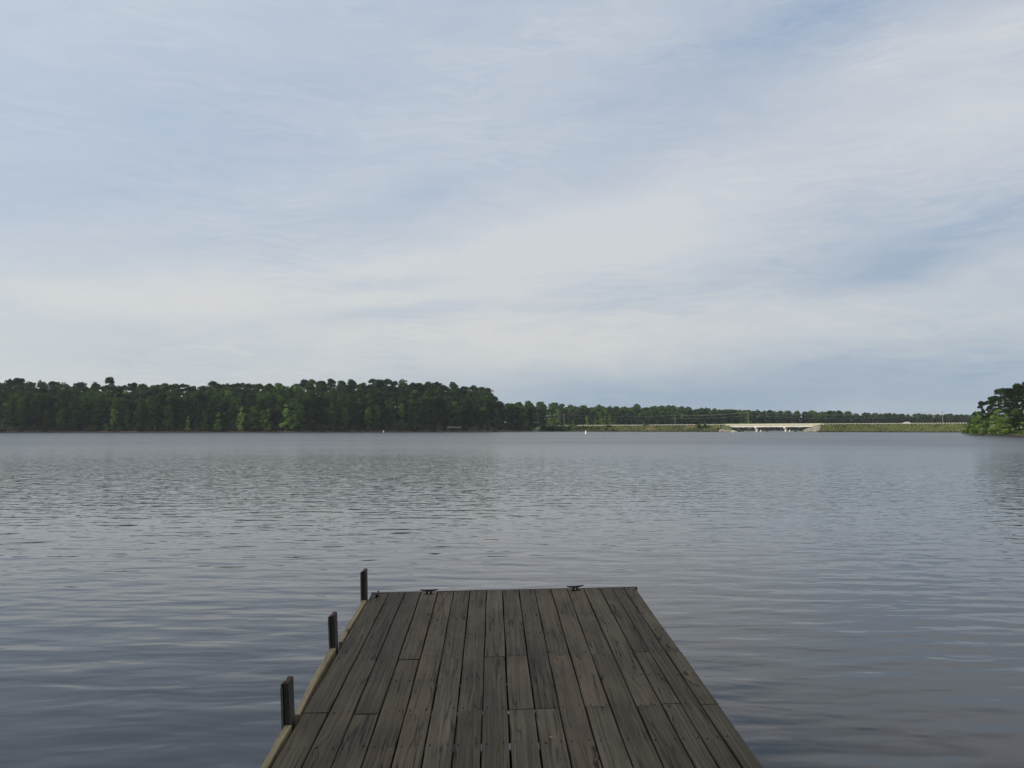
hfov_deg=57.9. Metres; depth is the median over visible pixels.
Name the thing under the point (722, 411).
pine tree
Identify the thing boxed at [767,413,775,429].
pine tree
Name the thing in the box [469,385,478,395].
broadleaf tree
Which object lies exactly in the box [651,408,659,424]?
broadleaf tree
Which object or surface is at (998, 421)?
young tree
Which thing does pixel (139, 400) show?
broadleaf tree
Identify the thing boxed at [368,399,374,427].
broadleaf tree
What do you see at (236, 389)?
broadleaf tree
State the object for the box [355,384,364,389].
broadleaf tree
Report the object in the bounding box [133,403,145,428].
broadleaf tree
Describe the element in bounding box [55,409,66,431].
broadleaf tree
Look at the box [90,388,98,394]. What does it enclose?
broadleaf tree
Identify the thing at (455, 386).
broadleaf tree
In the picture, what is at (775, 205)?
sky
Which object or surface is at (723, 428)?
embankment
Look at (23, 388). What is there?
pine tree
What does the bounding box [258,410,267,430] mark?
broadleaf tree
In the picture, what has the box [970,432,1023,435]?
shoreline
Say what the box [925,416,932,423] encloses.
pine tree
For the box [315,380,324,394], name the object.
broadleaf tree
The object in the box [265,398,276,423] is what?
pine tree
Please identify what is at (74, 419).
broadleaf tree
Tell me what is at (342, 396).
broadleaf tree
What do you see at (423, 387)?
broadleaf tree
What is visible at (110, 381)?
broadleaf tree
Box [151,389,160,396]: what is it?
pine tree
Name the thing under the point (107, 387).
broadleaf tree
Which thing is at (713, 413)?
broadleaf tree
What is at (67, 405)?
broadleaf tree
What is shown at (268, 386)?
broadleaf tree
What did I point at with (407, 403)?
pine tree
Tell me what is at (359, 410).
broadleaf tree
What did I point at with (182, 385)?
pine tree
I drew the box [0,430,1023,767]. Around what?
lake water
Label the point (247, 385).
pine tree
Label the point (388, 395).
pine tree
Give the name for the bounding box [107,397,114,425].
broadleaf tree
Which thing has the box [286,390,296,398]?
pine tree
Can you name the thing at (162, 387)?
broadleaf tree
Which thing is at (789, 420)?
pine tree
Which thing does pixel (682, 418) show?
broadleaf tree
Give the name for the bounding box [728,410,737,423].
pine tree
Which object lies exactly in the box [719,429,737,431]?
riprap
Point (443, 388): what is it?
broadleaf tree
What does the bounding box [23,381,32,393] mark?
broadleaf tree
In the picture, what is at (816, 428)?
riprap
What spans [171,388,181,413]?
broadleaf tree
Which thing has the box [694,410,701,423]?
broadleaf tree
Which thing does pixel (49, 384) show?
pine tree
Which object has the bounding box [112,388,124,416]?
pine tree
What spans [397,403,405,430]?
broadleaf tree
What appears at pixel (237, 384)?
pine tree
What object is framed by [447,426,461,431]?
boathouse
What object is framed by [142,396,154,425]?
broadleaf tree
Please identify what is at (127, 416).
broadleaf tree
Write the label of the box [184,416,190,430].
young tree
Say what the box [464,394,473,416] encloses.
broadleaf tree
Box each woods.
[3,386,494,423]
[495,400,1022,429]
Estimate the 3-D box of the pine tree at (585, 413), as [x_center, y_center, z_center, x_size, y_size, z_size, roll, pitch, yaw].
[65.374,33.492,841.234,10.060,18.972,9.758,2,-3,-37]
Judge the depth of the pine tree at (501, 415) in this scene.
651.90 m
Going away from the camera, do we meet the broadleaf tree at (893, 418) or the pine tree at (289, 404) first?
the pine tree at (289, 404)
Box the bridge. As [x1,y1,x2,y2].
[726,423,823,431]
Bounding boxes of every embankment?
[532,426,743,431]
[822,424,1020,431]
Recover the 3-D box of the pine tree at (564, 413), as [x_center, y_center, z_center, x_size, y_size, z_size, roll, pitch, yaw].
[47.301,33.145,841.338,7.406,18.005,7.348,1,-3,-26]
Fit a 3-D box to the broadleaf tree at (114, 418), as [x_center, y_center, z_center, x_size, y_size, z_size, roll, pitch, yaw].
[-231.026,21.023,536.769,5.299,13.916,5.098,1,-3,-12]
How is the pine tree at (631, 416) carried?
on the ground at (395, 427)
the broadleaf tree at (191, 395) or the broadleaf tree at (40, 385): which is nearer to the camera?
the broadleaf tree at (191, 395)
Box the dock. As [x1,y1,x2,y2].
[261,568,762,767]
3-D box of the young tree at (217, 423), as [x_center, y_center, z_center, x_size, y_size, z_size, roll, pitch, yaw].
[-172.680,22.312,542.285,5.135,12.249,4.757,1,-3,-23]
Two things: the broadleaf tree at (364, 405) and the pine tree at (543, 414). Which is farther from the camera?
the pine tree at (543, 414)
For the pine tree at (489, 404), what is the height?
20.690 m
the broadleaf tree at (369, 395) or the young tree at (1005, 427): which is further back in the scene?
the broadleaf tree at (369, 395)
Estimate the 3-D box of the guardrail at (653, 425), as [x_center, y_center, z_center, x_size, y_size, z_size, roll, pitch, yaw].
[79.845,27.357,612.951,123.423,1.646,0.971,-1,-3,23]
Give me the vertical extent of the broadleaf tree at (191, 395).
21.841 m
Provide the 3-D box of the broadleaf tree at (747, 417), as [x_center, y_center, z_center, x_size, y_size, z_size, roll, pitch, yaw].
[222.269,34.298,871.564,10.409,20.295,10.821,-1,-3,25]
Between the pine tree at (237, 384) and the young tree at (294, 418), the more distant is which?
the pine tree at (237, 384)
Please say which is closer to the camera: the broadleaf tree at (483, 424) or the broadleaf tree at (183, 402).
the broadleaf tree at (183, 402)
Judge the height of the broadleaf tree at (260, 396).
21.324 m
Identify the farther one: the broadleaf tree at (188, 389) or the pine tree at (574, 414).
the pine tree at (574, 414)
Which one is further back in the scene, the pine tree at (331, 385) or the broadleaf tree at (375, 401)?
the pine tree at (331, 385)
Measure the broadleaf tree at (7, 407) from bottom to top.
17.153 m
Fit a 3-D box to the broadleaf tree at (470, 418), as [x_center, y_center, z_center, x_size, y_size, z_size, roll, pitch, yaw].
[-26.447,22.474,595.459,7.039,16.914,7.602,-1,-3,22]
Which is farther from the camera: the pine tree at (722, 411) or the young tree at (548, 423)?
the pine tree at (722, 411)
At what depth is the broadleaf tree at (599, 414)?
850.93 m
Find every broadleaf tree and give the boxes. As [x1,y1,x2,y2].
[0,383,12,399]
[0,400,15,429]
[0,403,14,430]
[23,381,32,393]
[35,382,48,388]
[41,409,51,429]
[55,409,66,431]
[57,382,69,405]
[59,393,73,428]
[63,389,71,411]
[69,410,79,430]
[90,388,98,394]
[91,381,100,390]
[103,377,115,392]
[103,385,111,392]
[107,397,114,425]
[108,397,122,429]
[109,408,117,430]
[122,410,130,430]
[130,398,146,426]
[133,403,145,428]
[135,383,149,392]
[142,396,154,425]
[143,397,154,430]
[149,385,158,389]
[156,384,169,395]
[159,383,171,392]
[164,396,179,429]
[171,383,181,395]
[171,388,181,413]
[176,394,193,429]
[183,387,191,392]
[184,397,194,425]
[189,393,194,426]
[209,412,214,430]
[214,395,222,424]
[220,385,230,395]
[221,412,227,429]
[229,398,243,429]
[232,387,241,396]
[235,413,243,429]
[238,394,248,425]
[254,383,265,392]
[255,394,263,414]
[256,398,267,429]
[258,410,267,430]
[259,395,273,427]
[263,383,273,394]
[274,383,284,390]
[274,395,286,429]
[282,413,290,430]
[287,399,297,429]
[305,383,315,406]
[307,408,315,430]
[309,379,315,392]
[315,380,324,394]
[326,378,335,388]
[327,403,339,428]
[335,380,345,401]
[335,386,348,403]
[335,393,347,425]
[340,407,350,430]
[341,394,356,429]
[349,381,356,388]
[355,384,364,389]
[357,398,361,425]
[359,395,369,428]
[362,393,372,411]
[363,407,372,428]
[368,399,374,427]
[370,398,381,428]
[372,379,385,391]
[372,405,383,430]
[383,402,394,429]
[386,397,395,427]
[395,395,406,423]
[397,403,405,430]
[398,381,407,401]
[406,407,414,430]
[412,411,417,429]
[416,383,422,392]
[417,405,427,430]
[419,384,426,405]
[437,385,448,396]
[441,409,449,428]
[449,401,459,429]
[450,384,458,390]
[457,399,466,425]
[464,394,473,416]
[465,406,476,430]
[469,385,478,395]
[479,404,488,427]
[479,410,487,430]
[482,390,488,396]
[491,403,500,426]
[505,403,516,428]
[517,406,528,430]
[553,409,562,424]
[588,409,597,425]
[594,411,601,424]
[603,409,610,424]
[635,413,643,425]
[642,411,650,424]
[649,407,656,424]
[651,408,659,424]
[656,407,663,425]
[669,413,675,425]
[680,413,684,425]
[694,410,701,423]
[707,410,718,423]
[735,410,739,427]
[738,412,743,429]
[742,410,753,428]
[776,414,782,427]
[800,411,810,428]
[810,411,819,422]
[819,413,825,424]
[826,410,832,422]
[844,414,851,424]
[853,415,860,424]
[881,413,888,422]
[889,413,898,422]
[916,413,922,423]
[947,415,953,422]
[982,420,990,432]
[1008,408,1023,432]
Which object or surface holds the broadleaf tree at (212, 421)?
on the ground at (395, 427)
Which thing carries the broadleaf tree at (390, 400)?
on the ground at (395, 427)
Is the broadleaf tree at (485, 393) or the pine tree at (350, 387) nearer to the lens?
the pine tree at (350, 387)
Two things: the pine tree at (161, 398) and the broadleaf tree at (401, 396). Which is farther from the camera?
the broadleaf tree at (401, 396)
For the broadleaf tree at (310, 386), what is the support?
on the ground at (395, 427)
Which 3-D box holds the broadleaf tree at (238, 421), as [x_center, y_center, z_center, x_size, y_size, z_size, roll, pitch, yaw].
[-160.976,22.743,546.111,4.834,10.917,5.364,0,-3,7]
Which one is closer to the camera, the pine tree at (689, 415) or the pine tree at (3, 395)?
the pine tree at (3, 395)
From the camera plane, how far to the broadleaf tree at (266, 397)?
557.94 m
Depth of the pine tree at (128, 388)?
608.98 m
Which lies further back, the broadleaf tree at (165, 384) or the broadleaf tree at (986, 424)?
the broadleaf tree at (165, 384)
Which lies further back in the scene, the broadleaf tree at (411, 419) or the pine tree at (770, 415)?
the pine tree at (770, 415)
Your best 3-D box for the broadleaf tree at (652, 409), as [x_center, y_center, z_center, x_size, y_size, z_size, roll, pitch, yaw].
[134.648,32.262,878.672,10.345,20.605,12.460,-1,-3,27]
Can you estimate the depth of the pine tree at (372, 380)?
674.32 m
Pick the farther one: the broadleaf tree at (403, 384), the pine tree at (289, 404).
the broadleaf tree at (403, 384)
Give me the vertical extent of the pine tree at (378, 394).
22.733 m
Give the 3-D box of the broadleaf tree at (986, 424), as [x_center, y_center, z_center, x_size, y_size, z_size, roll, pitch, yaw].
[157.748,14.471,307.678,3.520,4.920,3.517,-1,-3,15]
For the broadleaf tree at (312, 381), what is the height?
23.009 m
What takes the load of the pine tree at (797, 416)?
on the ground at (395, 427)
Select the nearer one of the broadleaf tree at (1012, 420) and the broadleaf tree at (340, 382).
the broadleaf tree at (1012, 420)
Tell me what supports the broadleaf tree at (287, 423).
on the ground at (395, 427)
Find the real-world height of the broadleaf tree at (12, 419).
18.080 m
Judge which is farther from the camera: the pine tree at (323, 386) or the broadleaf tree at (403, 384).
the broadleaf tree at (403, 384)
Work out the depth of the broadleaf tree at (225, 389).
611.19 m
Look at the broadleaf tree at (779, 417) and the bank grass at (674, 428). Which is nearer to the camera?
the bank grass at (674, 428)
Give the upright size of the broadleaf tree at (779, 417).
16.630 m
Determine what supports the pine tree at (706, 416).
on the ground at (395, 427)
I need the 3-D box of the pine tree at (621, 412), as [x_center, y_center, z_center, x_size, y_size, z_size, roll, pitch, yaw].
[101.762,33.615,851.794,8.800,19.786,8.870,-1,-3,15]
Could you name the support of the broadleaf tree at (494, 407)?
on the ground at (395, 427)
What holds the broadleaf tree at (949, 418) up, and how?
on the ground at (395, 427)
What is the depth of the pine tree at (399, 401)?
577.18 m
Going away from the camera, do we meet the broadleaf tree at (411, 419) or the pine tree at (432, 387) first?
the broadleaf tree at (411, 419)
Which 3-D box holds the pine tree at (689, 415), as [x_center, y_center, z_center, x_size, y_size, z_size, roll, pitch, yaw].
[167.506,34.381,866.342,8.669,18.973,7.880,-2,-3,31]
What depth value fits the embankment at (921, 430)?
528.73 m
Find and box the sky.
[0,0,1023,427]
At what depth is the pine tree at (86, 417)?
535.58 m
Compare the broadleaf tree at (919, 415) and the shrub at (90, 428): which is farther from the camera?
the broadleaf tree at (919, 415)
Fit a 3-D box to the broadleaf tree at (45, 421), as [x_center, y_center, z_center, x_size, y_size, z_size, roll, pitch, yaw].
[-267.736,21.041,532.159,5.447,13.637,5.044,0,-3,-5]
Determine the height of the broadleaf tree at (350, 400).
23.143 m
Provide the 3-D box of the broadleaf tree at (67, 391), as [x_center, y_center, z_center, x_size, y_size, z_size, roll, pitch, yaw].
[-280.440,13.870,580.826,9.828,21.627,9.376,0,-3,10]
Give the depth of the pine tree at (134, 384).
638.03 m
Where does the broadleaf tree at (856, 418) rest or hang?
on the ground at (395, 427)
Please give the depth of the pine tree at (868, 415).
974.75 m
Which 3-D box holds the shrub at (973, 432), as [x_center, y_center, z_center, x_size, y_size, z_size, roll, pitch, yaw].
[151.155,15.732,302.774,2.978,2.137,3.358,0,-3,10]
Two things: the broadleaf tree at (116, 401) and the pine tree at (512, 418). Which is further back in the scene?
the pine tree at (512, 418)
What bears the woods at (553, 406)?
on the ground at (395, 427)
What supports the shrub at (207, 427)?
on the ground at (395, 427)
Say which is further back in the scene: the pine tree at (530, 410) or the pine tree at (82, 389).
the pine tree at (530, 410)
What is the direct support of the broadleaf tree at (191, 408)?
on the ground at (395, 427)
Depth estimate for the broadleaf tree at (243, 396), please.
572.81 m
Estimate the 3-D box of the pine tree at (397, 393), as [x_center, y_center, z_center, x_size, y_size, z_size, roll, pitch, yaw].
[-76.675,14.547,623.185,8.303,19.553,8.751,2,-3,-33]
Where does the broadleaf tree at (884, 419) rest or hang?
on the ground at (395, 427)
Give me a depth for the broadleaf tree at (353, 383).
654.04 m
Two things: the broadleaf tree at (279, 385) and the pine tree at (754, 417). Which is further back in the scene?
the pine tree at (754, 417)
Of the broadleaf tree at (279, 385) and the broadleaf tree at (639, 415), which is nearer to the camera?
the broadleaf tree at (279, 385)
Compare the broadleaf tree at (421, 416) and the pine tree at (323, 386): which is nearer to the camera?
the broadleaf tree at (421, 416)
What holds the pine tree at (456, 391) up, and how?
on the ground at (395, 427)
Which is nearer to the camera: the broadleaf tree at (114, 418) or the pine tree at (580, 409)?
the broadleaf tree at (114, 418)
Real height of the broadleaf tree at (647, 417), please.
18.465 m
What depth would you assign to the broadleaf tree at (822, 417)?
938.67 m
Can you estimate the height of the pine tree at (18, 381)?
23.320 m
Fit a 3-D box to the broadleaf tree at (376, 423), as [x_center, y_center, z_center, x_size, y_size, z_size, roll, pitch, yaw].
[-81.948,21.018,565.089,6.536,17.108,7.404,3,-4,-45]
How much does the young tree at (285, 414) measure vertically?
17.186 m
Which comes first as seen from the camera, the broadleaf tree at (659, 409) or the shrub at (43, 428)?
the shrub at (43, 428)
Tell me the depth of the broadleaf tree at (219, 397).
568.85 m
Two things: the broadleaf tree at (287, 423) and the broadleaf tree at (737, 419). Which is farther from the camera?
the broadleaf tree at (737, 419)
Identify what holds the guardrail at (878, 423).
on the embankment at (921, 430)
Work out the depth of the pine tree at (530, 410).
687.40 m
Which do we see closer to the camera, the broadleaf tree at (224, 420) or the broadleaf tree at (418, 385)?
the broadleaf tree at (224, 420)
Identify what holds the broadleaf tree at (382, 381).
on the ground at (395, 427)
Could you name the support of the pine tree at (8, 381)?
on the ground at (395, 427)
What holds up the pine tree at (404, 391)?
on the ground at (395, 427)
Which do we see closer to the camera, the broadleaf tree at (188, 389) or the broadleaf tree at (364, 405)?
the broadleaf tree at (364, 405)
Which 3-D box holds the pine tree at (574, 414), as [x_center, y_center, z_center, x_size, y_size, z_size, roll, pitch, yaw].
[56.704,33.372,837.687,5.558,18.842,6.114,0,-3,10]
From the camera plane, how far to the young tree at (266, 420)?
544.83 m
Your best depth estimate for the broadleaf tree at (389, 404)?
573.55 m
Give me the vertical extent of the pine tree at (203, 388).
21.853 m
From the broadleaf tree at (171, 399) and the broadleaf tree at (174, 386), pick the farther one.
the broadleaf tree at (174, 386)
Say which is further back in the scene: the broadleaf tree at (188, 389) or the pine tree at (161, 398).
the broadleaf tree at (188, 389)
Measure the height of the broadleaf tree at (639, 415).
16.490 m
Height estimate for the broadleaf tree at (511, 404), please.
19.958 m
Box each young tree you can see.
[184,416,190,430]
[214,412,220,430]
[225,390,231,417]
[237,407,245,431]
[263,409,272,430]
[279,404,291,431]
[289,411,297,431]
[547,412,553,425]
[968,411,987,434]
[987,409,1010,433]
[998,414,1011,433]
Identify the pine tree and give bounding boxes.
[0,393,8,425]
[2,379,14,389]
[12,378,27,389]
[12,386,26,392]
[35,388,49,418]
[44,397,55,429]
[47,381,61,387]
[57,392,70,429]
[73,382,86,413]
[79,387,90,393]
[79,407,91,430]
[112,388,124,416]
[120,393,134,429]
[125,386,134,390]
[127,382,137,392]
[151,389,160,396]
[154,392,168,430]
[180,383,189,396]
[197,386,208,391]
[208,381,217,387]
[213,383,222,390]
[223,383,233,391]
[230,382,242,389]
[233,397,244,413]
[242,383,252,390]
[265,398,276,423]
[273,409,281,430]
[283,397,295,420]
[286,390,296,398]
[299,379,308,390]
[313,383,328,395]
[327,383,336,392]
[345,384,354,391]
[368,378,377,390]
[372,392,384,425]
[374,381,384,391]
[375,396,386,427]
[383,392,397,418]
[384,380,396,398]
[386,386,398,391]
[393,391,399,408]
[395,399,406,421]
[399,387,410,406]
[399,398,408,427]
[407,383,418,393]
[426,384,437,395]
[430,381,442,412]
[453,389,462,398]
[485,400,495,427]
[497,403,504,429]
[508,407,516,429]
[528,408,533,430]
[537,409,544,424]
[538,412,545,423]
[560,411,567,423]
[572,411,576,422]
[576,408,583,424]
[578,411,589,424]
[618,410,626,425]
[627,411,635,421]
[661,413,668,425]
[686,411,694,423]
[703,413,709,422]
[720,409,726,425]
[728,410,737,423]
[750,411,759,429]
[758,412,766,429]
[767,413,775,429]
[785,413,793,422]
[793,413,801,429]
[836,411,843,420]
[859,415,864,422]
[864,413,872,422]
[897,414,905,422]
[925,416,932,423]
[977,401,989,428]
[985,400,996,426]
[986,395,1003,432]
[993,388,1016,423]
[1003,388,1020,432]
[1009,382,1023,429]
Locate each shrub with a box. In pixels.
[39,425,47,431]
[86,426,96,430]
[204,425,210,430]
[333,425,342,431]
[539,425,546,429]
[969,429,977,434]
[988,429,997,435]
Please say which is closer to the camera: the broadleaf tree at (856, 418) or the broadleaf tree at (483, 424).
the broadleaf tree at (483, 424)
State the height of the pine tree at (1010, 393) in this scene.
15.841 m
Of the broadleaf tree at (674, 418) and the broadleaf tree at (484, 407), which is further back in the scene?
the broadleaf tree at (674, 418)
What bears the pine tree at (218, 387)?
on the ground at (395, 427)
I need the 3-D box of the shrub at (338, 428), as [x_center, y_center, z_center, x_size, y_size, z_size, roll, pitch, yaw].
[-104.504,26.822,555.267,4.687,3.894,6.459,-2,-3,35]
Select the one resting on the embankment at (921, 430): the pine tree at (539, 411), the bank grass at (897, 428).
the bank grass at (897, 428)
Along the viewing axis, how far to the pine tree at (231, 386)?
631.09 m
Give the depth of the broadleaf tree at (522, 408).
681.58 m
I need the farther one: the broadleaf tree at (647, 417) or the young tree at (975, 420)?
the broadleaf tree at (647, 417)
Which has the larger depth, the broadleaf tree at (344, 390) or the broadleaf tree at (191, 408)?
the broadleaf tree at (344, 390)
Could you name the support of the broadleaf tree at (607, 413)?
on the ground at (395, 427)
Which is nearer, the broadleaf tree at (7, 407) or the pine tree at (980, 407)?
the pine tree at (980, 407)
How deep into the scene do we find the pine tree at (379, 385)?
641.84 m
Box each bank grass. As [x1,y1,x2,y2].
[538,424,722,431]
[818,423,980,431]
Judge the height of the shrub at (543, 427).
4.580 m
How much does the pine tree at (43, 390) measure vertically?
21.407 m
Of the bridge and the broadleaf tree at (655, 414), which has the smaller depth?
the bridge
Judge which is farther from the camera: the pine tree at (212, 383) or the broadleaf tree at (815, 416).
the broadleaf tree at (815, 416)
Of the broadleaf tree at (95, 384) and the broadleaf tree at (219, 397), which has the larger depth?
the broadleaf tree at (95, 384)
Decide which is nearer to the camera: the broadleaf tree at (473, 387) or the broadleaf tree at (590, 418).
the broadleaf tree at (473, 387)
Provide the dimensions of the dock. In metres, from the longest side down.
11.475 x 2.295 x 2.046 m
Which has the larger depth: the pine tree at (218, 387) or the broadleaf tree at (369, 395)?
the pine tree at (218, 387)
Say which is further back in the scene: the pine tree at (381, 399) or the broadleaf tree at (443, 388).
the broadleaf tree at (443, 388)
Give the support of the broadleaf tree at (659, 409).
on the ground at (395, 427)
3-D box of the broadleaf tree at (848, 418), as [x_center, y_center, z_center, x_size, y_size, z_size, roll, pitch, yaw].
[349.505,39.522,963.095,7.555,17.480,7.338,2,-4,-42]
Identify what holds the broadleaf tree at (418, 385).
on the ground at (395, 427)
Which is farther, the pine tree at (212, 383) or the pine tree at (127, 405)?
the pine tree at (212, 383)
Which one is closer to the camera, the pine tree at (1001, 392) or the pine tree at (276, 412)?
the pine tree at (1001, 392)
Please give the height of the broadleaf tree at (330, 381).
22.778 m
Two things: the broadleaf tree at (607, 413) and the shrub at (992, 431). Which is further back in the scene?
the broadleaf tree at (607, 413)
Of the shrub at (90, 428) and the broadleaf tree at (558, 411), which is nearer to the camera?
the shrub at (90, 428)
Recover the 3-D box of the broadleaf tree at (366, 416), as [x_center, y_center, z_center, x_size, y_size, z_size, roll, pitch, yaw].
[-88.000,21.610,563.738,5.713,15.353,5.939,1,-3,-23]
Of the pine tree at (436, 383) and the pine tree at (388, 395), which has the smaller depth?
the pine tree at (388, 395)
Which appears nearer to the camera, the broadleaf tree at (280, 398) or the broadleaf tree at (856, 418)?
the broadleaf tree at (280, 398)
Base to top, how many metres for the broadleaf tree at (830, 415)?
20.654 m
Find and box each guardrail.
[547,424,725,425]
[821,423,963,424]
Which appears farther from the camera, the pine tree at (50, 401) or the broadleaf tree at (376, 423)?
the broadleaf tree at (376, 423)
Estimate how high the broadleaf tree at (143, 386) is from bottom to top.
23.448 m
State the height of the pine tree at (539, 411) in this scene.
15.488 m
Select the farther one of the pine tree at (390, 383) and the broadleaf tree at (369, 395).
the pine tree at (390, 383)
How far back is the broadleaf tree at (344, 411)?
557.51 m
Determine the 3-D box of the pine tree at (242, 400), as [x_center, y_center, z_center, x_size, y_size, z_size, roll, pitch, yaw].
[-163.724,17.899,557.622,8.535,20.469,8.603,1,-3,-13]
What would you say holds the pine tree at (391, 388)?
on the ground at (395, 427)
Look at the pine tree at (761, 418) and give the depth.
883.41 m
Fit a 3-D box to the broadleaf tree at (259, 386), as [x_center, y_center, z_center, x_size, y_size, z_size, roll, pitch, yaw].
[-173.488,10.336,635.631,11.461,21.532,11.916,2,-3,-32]
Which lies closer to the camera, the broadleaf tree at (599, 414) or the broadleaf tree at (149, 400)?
the broadleaf tree at (149, 400)
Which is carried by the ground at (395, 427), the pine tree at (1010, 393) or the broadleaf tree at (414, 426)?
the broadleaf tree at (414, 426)
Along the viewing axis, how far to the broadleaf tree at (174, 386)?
626.93 m
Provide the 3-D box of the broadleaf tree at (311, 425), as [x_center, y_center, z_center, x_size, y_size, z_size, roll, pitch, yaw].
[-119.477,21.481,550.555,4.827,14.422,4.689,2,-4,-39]
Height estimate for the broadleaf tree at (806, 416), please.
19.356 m
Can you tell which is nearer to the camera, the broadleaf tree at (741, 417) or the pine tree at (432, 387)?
the pine tree at (432, 387)
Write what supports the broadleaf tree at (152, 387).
on the ground at (395, 427)
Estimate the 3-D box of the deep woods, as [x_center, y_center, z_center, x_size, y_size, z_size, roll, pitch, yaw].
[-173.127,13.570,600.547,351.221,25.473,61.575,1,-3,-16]
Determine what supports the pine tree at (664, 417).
on the ground at (395, 427)
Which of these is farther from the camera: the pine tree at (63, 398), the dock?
the pine tree at (63, 398)
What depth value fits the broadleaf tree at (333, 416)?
555.28 m
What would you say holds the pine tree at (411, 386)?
on the ground at (395, 427)
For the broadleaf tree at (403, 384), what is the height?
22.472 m
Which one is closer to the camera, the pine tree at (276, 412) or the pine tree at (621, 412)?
the pine tree at (276, 412)
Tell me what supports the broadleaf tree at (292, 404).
on the ground at (395, 427)
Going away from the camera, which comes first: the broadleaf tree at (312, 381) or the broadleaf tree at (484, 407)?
the broadleaf tree at (484, 407)
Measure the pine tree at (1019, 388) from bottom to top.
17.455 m
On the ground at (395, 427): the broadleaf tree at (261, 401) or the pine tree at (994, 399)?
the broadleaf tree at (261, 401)
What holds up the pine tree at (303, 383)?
on the ground at (395, 427)
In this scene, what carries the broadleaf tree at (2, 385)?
on the ground at (395, 427)
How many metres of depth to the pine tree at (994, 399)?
314.82 m
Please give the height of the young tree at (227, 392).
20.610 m
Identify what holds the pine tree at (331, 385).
on the ground at (395, 427)
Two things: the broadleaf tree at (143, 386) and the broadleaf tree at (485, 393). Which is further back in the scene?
the broadleaf tree at (485, 393)
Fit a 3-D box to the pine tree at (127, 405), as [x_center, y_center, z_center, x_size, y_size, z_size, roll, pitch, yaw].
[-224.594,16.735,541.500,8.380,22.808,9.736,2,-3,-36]
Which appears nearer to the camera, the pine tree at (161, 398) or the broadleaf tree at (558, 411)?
the pine tree at (161, 398)
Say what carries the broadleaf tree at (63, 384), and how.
on the ground at (395, 427)
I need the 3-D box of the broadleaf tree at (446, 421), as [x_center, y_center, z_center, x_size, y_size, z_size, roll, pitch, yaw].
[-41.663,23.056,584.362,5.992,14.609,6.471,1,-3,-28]
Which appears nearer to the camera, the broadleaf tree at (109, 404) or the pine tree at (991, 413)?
the pine tree at (991, 413)
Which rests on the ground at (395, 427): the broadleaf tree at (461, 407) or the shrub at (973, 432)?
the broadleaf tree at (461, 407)
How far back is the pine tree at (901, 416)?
1001.64 m
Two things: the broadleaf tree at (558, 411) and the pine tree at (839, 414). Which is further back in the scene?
the pine tree at (839, 414)
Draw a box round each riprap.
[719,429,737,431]
[800,424,820,431]
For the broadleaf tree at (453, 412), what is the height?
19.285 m
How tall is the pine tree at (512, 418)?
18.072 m
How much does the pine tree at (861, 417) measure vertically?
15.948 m
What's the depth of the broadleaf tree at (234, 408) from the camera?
549.40 m
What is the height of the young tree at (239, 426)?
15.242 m
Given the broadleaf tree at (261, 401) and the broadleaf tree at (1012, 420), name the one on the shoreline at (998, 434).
the broadleaf tree at (1012, 420)
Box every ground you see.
[0,409,803,431]
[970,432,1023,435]
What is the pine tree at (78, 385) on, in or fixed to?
on the ground at (395, 427)

